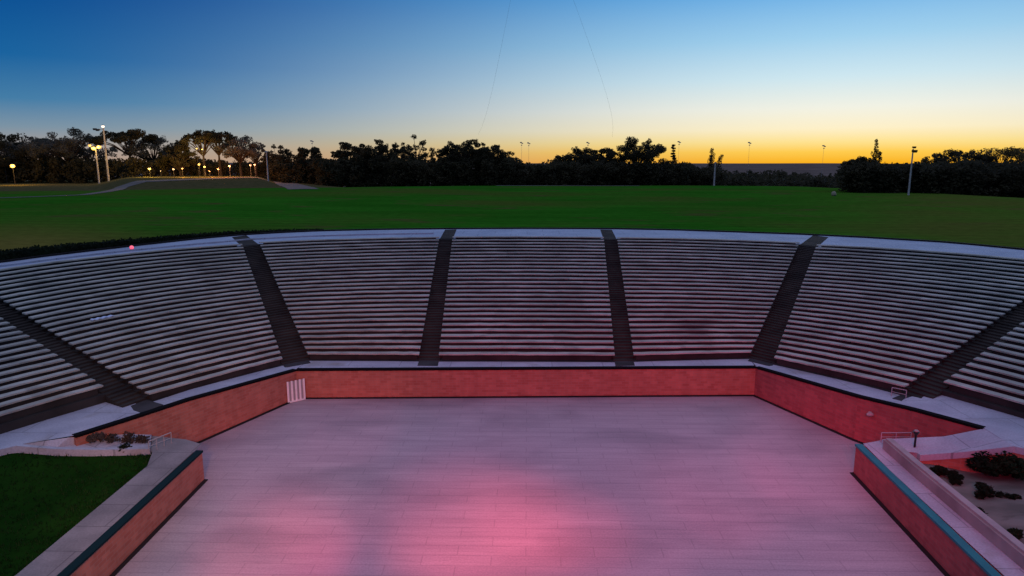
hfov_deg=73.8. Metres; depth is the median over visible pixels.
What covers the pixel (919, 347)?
bench
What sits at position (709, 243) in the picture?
bench
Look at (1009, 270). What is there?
bench
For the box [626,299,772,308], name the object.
bench
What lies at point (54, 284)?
bench
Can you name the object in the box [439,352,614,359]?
bench
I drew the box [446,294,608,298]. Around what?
bench
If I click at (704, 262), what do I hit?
bench
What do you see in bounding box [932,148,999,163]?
tree
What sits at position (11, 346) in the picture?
bench
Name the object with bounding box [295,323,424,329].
bench
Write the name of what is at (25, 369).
bench
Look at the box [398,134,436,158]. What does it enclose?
tree
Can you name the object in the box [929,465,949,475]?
shrub
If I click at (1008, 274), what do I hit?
bench
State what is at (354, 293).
bench
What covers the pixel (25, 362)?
bench
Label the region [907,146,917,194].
lamp pole
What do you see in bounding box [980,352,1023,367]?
bench
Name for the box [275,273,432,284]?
bench
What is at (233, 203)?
lawn
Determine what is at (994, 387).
bench
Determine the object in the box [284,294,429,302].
bench
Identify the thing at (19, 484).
lawn
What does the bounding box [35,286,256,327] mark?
bench
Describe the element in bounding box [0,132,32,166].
tree
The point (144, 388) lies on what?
bench
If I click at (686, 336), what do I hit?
bench
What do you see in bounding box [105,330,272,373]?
bench
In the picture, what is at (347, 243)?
bench
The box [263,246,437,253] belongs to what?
bench
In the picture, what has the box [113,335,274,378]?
bench
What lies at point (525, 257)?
bench
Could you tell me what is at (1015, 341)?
bench
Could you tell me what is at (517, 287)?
bench
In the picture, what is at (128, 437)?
shrub
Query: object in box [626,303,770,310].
bench
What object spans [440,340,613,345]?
bench
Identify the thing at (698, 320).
bench
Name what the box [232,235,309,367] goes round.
aisle stairs
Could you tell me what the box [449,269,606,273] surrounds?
bench
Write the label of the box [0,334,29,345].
bench
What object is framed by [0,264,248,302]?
bench
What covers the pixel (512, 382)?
brick wall
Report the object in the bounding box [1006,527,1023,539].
shrub
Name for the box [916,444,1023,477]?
brick wall
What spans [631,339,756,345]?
bench
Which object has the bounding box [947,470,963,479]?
shrub
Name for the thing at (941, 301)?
bench
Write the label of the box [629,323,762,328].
bench
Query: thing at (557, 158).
tree
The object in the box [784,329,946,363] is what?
bench
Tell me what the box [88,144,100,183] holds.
lamp pole
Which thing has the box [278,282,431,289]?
bench
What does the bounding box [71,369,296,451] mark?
brick wall
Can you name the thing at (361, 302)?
bench
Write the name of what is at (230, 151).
tree
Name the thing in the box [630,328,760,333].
bench
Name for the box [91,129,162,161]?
tree
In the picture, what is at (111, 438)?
shrub
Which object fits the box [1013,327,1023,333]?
bench
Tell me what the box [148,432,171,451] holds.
handrail
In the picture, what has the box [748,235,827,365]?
aisle stairs
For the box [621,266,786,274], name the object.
bench
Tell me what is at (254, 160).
tree
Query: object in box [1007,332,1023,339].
bench
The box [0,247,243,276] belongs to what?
bench
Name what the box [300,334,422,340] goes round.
bench
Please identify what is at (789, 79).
sky
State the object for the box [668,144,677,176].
tree
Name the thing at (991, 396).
bench
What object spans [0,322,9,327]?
bench
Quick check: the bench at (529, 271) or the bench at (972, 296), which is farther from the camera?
the bench at (529, 271)
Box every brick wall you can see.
[57,450,207,575]
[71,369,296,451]
[296,365,755,398]
[753,366,985,444]
[850,444,1002,575]
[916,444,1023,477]
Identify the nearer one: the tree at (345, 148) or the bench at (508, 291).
the bench at (508, 291)
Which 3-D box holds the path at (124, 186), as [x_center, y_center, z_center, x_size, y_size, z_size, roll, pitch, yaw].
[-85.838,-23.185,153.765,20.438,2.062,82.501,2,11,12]
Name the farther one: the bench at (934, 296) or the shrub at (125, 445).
the bench at (934, 296)
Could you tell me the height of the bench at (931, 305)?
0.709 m
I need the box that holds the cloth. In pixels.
[90,315,113,320]
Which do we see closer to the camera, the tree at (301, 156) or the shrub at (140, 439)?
the shrub at (140, 439)
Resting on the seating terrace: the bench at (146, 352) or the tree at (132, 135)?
the bench at (146, 352)
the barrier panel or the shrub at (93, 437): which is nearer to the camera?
the shrub at (93, 437)
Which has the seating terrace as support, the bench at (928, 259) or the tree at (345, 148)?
the bench at (928, 259)
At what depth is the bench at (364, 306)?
47.17 m
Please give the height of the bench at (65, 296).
0.586 m
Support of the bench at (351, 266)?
on the seating terrace
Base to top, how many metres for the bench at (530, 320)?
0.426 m
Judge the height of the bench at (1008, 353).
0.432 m
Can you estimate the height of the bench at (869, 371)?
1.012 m
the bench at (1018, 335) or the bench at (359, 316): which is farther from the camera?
the bench at (359, 316)
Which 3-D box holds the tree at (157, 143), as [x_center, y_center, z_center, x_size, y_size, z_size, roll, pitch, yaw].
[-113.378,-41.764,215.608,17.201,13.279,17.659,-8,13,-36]
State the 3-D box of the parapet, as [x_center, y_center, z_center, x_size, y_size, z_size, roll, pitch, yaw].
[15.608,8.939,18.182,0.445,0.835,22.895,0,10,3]
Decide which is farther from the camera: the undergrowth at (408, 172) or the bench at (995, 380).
the undergrowth at (408, 172)
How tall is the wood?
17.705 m
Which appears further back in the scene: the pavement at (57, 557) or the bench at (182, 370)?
the bench at (182, 370)
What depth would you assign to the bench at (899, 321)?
41.36 m
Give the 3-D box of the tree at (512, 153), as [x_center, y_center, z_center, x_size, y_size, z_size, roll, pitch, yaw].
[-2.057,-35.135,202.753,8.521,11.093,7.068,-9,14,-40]
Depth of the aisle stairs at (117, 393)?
34.01 m
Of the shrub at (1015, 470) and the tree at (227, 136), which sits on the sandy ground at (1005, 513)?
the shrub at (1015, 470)
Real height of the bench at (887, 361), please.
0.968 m
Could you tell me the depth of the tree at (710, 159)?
206.88 m
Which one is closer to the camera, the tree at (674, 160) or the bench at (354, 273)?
the bench at (354, 273)
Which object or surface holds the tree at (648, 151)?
on the lawn at (233, 203)
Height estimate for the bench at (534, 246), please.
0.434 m
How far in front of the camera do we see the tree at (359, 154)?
197.03 m
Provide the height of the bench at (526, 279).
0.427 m
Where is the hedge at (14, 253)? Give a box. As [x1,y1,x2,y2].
[0,228,323,259]
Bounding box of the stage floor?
[116,396,1003,575]
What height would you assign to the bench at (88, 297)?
0.620 m
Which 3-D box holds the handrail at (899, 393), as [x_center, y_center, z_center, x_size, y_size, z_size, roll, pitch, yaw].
[18.661,5.070,32.914,0.040,0.472,0.671,-10,14,-43]
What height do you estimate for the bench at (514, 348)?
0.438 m
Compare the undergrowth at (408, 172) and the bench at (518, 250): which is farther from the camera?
the undergrowth at (408, 172)
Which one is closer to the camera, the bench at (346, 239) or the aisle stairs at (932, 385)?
the aisle stairs at (932, 385)
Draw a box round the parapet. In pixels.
[882,438,1023,569]
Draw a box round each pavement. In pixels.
[15,436,200,575]
[863,441,1023,575]
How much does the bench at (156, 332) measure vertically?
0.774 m
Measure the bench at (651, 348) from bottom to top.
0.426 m
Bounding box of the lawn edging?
[0,227,1023,262]
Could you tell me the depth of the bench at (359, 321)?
45.24 m
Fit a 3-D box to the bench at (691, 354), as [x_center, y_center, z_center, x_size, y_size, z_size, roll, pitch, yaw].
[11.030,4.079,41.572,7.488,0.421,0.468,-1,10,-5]
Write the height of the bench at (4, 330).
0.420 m
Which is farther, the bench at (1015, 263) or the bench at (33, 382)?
the bench at (1015, 263)
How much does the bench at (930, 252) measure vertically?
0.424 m
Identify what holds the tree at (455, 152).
on the lawn at (233, 203)
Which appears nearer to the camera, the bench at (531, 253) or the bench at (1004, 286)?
the bench at (1004, 286)
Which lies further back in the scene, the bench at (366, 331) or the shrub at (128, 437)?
the bench at (366, 331)
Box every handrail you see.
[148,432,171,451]
[880,432,911,441]
[891,387,906,397]
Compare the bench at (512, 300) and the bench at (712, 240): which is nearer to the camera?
the bench at (512, 300)
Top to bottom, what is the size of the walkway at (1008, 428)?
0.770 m
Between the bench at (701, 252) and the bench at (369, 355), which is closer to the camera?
the bench at (369, 355)
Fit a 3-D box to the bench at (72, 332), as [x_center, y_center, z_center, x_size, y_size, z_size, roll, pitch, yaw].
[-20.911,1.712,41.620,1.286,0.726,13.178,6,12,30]
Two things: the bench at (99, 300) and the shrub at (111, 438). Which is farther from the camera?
the bench at (99, 300)
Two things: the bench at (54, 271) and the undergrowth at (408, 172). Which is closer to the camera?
the bench at (54, 271)
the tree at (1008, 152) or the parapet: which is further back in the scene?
the tree at (1008, 152)
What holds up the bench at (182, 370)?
on the seating terrace
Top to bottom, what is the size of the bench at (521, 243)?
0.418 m
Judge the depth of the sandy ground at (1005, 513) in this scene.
25.13 m
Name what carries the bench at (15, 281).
on the seating terrace
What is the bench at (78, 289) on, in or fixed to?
on the seating terrace
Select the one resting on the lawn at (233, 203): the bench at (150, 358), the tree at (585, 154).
the tree at (585, 154)
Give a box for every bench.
[0,244,241,272]
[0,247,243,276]
[0,250,244,281]
[0,254,245,285]
[0,256,246,290]
[0,260,247,298]
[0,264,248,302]
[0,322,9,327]
[0,326,15,333]
[0,331,22,338]
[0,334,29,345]
[0,339,35,351]
[0,344,42,358]
[0,349,50,364]
[0,353,57,371]
[0,358,64,378]
[0,363,71,386]
[0,368,79,393]
[0,373,87,402]
[0,378,94,410]
[0,384,102,422]
[4,267,250,306]
[9,270,251,310]
[16,274,252,314]
[22,278,254,318]
[28,282,255,322]
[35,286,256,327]
[41,289,258,331]
[48,294,259,335]
[55,298,261,340]
[61,302,262,344]
[69,306,264,349]
[76,311,265,354]
[83,315,267,358]
[90,320,269,363]
[97,325,270,368]
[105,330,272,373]
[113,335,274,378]
[120,340,276,383]
[128,345,278,389]
[136,351,279,394]
[145,356,281,399]
[259,237,438,246]
[260,239,438,249]
[262,243,437,252]
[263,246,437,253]
[264,249,436,259]
[266,252,436,260]
[267,256,435,263]
[269,259,435,269]
[270,262,434,270]
[272,266,433,274]
[273,270,433,280]
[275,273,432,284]
[277,278,431,288]
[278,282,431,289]
[280,285,430,296]
[282,290,429,297]
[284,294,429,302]
[285,299,428,306]
[287,303,427,310]
[289,308,426,315]
[291,313,425,320]
[293,318,425,324]
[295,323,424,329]
[297,328,423,334]
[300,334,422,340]
[302,340,421,345]
[304,345,420,351]
[307,351,419,359]
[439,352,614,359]
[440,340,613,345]
[440,345,613,351]
[441,334,612,339]
[442,323,611,328]
[442,328,612,333]
[443,312,610,317]
[443,318,611,323]
[444,308,610,312]
[445,298,609,302]
[445,303,609,307]
[446,289,608,293]
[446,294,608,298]
[447,281,607,285]
[447,285,607,289]
[448,273,606,277]
[448,277,607,281]
[449,262,605,265]
[449,265,606,269]
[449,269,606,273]
[450,255,605,258]
[450,258,605,262]
[451,245,604,248]
[451,248,604,251]
[451,252,604,255]
[452,236,603,239]
[452,239,603,242]
[452,242,603,245]
[617,237,799,246]
[617,240,797,247]
[618,243,796,250]
[618,246,795,256]
[619,249,793,259]
[619,253,792,262]
[620,256,790,266]
[620,259,789,269]
[621,263,787,273]
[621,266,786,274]
[622,270,784,280]
[622,274,783,284]
[623,278,781,285]
[623,282,779,289]
[624,286,778,293]
[624,290,776,297]
[625,294,774,304]
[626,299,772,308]
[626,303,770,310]
[627,308,768,314]
[628,313,766,319]
[628,318,764,324]
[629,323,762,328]
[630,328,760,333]
[631,334,758,339]
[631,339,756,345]
[632,344,753,351]
[633,350,751,359]
[774,355,908,391]
[776,350,916,385]
[778,345,924,380]
[780,339,931,374]
[782,334,939,368]
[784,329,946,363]
[786,325,953,358]
[788,320,960,353]
[790,315,967,347]
[791,311,973,342]
[793,306,980,338]
[795,302,986,333]
[796,298,992,328]
[798,294,998,324]
[799,290,1004,319]
[801,286,1010,315]
[802,282,1016,311]
[804,278,1021,306]
[805,274,1023,300]
[807,271,1023,298]
[808,267,1023,290]
[809,264,1023,286]
[810,260,1023,282]
[812,257,1023,277]
[813,254,1023,273]
[814,251,1023,269]
[815,247,1023,265]
[817,244,1023,261]
[944,379,1023,410]
[951,374,1023,399]
[959,368,1023,390]
[966,362,1023,382]
[973,357,1023,374]
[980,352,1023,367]
[987,346,1023,360]
[994,342,1023,353]
[1000,336,1023,346]
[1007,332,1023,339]
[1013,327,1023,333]
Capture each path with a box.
[1,177,264,197]
[273,181,317,188]
[496,185,576,185]
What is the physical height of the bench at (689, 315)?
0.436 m
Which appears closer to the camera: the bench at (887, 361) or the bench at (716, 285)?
the bench at (887, 361)
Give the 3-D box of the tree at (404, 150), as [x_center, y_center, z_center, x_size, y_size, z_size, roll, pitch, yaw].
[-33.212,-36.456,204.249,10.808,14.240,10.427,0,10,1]
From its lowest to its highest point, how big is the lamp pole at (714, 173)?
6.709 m
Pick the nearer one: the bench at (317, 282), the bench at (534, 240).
the bench at (317, 282)
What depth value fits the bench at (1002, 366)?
33.60 m
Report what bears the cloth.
on the bench at (133, 314)
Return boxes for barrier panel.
[286,378,305,402]
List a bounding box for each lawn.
[0,163,1023,250]
[0,453,150,575]
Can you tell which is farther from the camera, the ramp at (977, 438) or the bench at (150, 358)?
the bench at (150, 358)
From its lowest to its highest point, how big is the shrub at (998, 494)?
0.296 m
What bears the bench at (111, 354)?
on the seating terrace
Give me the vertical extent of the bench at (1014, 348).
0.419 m
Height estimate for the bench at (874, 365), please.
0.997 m
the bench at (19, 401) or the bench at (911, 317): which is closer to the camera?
the bench at (19, 401)
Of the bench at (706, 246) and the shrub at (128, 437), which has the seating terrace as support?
the bench at (706, 246)
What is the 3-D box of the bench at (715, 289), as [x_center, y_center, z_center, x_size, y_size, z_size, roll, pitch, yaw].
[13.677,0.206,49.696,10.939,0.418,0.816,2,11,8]
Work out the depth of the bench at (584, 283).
51.19 m
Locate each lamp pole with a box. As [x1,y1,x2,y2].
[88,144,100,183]
[93,125,109,180]
[265,151,268,180]
[713,162,716,185]
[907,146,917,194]
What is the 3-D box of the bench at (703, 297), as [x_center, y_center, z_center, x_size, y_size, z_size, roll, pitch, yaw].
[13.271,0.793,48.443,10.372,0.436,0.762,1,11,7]
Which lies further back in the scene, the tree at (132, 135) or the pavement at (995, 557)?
the tree at (132, 135)
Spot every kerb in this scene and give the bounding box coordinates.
[0,233,433,266]
[0,444,150,455]
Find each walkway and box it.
[0,229,1023,268]
[0,359,1023,446]
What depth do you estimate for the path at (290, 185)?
175.74 m
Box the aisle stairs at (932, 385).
[892,304,1023,400]
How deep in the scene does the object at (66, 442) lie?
28.43 m
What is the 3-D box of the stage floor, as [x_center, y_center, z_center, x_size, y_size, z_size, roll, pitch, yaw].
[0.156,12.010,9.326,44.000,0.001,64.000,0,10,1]
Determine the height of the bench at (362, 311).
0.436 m
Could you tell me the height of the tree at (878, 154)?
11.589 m
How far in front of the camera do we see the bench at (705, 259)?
54.86 m
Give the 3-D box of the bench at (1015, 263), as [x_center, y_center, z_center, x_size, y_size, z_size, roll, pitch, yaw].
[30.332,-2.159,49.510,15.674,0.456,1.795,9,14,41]
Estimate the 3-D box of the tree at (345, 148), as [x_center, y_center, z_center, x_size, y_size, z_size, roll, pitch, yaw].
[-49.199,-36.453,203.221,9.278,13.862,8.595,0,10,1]
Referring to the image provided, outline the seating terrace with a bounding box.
[0,238,1023,433]
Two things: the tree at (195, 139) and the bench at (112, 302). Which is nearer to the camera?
the bench at (112, 302)
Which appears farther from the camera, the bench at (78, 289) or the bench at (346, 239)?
the bench at (346, 239)
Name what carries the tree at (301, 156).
on the lawn at (233, 203)
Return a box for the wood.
[593,169,841,187]
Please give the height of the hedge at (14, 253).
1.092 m
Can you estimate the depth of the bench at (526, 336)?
43.34 m
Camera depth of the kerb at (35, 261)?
55.96 m
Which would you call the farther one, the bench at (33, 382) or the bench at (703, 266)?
the bench at (703, 266)
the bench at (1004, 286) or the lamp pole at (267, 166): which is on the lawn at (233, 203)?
the lamp pole at (267, 166)
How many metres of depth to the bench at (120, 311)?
41.88 m
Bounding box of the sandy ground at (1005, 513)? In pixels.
[922,463,1023,543]
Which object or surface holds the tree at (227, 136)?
on the lawn at (233, 203)
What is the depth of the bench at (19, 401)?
30.51 m
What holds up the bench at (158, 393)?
on the seating terrace
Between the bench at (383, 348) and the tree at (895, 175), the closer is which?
the bench at (383, 348)
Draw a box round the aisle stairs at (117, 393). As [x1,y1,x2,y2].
[0,302,162,412]
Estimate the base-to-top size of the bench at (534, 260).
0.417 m
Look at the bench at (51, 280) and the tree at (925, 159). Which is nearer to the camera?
the bench at (51, 280)
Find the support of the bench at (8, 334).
on the seating terrace
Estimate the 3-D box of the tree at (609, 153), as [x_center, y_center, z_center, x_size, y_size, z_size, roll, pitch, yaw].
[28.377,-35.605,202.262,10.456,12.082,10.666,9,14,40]
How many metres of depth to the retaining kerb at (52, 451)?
27.75 m
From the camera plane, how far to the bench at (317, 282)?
51.08 m
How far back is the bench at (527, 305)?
47.65 m
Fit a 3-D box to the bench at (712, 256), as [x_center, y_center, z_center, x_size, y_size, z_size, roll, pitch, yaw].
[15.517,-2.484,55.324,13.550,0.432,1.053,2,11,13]
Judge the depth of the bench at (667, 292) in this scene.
49.16 m
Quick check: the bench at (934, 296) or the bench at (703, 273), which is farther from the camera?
the bench at (703, 273)
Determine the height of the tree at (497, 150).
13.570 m
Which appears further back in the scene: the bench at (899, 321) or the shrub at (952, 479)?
the bench at (899, 321)
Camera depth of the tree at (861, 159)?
142.39 m
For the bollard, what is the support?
on the ramp at (977, 438)
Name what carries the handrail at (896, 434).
on the pavement at (995, 557)
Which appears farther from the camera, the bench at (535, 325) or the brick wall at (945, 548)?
the bench at (535, 325)
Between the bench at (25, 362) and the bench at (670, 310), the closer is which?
the bench at (25, 362)
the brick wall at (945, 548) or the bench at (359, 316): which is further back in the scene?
the bench at (359, 316)
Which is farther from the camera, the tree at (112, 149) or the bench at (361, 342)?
the tree at (112, 149)
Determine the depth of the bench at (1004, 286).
46.52 m
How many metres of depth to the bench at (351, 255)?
55.62 m
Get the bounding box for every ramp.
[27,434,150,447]
[881,428,1008,457]
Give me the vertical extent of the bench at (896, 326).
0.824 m
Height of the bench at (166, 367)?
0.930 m
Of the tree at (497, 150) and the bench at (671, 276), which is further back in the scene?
the tree at (497, 150)
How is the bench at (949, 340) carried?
on the seating terrace
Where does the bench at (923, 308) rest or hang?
on the seating terrace
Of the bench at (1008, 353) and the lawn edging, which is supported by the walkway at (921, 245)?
the lawn edging
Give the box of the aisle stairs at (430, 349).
[417,229,456,365]
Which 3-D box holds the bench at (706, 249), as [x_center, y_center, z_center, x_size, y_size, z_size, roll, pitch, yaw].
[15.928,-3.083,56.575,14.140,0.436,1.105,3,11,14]
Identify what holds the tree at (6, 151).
on the lawn at (233, 203)
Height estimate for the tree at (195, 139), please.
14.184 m
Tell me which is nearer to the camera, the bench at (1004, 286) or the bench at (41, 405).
the bench at (41, 405)
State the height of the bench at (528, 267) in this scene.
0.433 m
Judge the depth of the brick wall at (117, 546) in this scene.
24.46 m
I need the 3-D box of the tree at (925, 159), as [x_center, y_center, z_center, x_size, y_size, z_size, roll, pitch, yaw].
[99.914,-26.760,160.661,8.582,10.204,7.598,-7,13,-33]
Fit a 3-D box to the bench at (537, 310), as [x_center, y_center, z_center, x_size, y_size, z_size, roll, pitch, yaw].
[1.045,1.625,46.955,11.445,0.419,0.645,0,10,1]
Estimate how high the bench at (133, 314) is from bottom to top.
0.705 m
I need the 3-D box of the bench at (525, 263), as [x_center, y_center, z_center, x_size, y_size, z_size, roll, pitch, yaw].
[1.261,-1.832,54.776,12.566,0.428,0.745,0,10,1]
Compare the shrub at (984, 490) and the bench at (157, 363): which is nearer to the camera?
the shrub at (984, 490)
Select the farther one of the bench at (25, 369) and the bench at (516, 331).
the bench at (516, 331)
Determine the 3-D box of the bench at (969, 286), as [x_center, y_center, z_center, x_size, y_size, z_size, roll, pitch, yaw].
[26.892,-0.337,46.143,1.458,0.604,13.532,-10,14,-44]
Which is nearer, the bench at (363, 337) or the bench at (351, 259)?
the bench at (363, 337)
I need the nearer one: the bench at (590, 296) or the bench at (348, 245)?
the bench at (590, 296)
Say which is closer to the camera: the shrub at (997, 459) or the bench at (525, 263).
the shrub at (997, 459)
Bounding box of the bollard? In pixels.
[913,429,919,447]
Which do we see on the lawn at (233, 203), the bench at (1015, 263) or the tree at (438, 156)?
the tree at (438, 156)
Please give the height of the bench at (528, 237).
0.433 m
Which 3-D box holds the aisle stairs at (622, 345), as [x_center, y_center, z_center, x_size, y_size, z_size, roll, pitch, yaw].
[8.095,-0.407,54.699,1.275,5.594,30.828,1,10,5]
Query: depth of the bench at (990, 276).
47.84 m
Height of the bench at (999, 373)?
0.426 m
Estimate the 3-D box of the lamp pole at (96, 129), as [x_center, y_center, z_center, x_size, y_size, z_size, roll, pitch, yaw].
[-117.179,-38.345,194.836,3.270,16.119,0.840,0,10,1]
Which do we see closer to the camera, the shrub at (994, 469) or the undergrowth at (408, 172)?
the shrub at (994, 469)
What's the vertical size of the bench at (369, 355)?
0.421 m
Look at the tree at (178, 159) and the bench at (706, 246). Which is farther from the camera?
the tree at (178, 159)
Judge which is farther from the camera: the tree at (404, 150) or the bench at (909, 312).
the tree at (404, 150)
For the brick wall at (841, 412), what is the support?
on the stage floor
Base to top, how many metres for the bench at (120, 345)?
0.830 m
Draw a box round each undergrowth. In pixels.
[0,155,730,186]
[836,158,1023,197]
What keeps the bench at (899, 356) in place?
on the seating terrace
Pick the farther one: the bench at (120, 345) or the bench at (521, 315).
the bench at (521, 315)
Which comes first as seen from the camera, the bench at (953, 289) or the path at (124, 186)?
the bench at (953, 289)
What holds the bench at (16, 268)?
on the seating terrace
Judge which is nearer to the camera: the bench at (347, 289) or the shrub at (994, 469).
the shrub at (994, 469)
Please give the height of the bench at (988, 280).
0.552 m
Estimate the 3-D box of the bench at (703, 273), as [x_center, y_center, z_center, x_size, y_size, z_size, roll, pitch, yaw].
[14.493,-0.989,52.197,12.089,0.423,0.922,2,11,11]
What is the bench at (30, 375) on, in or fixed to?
on the seating terrace
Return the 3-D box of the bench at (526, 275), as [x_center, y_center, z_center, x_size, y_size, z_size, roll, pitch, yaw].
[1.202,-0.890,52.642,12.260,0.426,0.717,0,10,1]
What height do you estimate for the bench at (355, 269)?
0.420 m
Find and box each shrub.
[86,432,104,442]
[99,433,118,442]
[119,431,135,443]
[119,442,131,452]
[134,434,151,443]
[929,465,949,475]
[944,474,963,485]
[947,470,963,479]
[965,456,1011,476]
[971,450,1023,475]
[974,481,995,498]
[995,491,1021,499]
[996,455,1023,480]
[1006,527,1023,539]
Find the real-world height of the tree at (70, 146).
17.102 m
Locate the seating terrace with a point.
(39, 416)
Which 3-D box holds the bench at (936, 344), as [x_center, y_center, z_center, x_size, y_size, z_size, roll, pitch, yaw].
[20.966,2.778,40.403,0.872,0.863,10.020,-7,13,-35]
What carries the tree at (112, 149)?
on the lawn at (233, 203)
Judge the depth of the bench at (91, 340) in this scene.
40.05 m
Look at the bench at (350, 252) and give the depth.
56.22 m
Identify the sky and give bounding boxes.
[0,0,1023,163]
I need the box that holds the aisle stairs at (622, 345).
[600,229,634,365]
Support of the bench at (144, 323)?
on the seating terrace
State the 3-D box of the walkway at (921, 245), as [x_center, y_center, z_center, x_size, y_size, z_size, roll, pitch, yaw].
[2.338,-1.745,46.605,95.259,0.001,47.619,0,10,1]
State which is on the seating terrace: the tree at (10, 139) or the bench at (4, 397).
the bench at (4, 397)
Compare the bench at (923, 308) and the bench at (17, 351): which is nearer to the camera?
the bench at (17, 351)
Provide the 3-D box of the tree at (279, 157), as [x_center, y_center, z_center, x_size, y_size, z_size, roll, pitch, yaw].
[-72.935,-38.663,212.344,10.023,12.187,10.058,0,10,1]
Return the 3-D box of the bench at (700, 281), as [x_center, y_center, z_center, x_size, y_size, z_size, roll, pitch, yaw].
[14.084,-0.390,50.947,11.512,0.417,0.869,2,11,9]
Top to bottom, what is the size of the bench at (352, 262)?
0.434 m
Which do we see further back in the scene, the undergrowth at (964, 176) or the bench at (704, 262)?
the undergrowth at (964, 176)
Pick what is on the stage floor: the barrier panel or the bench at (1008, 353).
the barrier panel
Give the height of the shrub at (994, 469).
0.770 m
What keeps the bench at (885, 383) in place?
on the seating terrace
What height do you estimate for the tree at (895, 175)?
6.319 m
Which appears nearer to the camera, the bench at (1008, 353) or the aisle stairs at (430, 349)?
the bench at (1008, 353)
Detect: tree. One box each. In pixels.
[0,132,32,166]
[0,133,65,181]
[23,127,109,182]
[77,133,117,161]
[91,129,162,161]
[121,135,173,175]
[157,140,199,175]
[178,129,223,175]
[197,129,238,175]
[213,135,262,175]
[243,144,268,175]
[260,144,291,164]
[288,146,324,178]
[330,142,353,170]
[350,139,398,184]
[390,142,415,168]
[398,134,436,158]
[432,152,447,167]
[436,139,490,185]
[470,142,512,162]
[496,151,517,159]
[553,155,565,162]
[563,146,603,166]
[589,148,625,180]
[616,136,669,179]
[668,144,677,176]
[707,148,723,169]
[837,156,880,180]
[870,139,881,163]
[873,164,908,184]
[920,153,949,163]
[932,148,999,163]
[969,146,1023,163]
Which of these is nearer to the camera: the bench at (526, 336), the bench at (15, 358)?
the bench at (15, 358)
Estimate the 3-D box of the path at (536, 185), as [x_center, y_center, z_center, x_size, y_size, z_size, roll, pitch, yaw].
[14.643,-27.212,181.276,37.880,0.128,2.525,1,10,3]

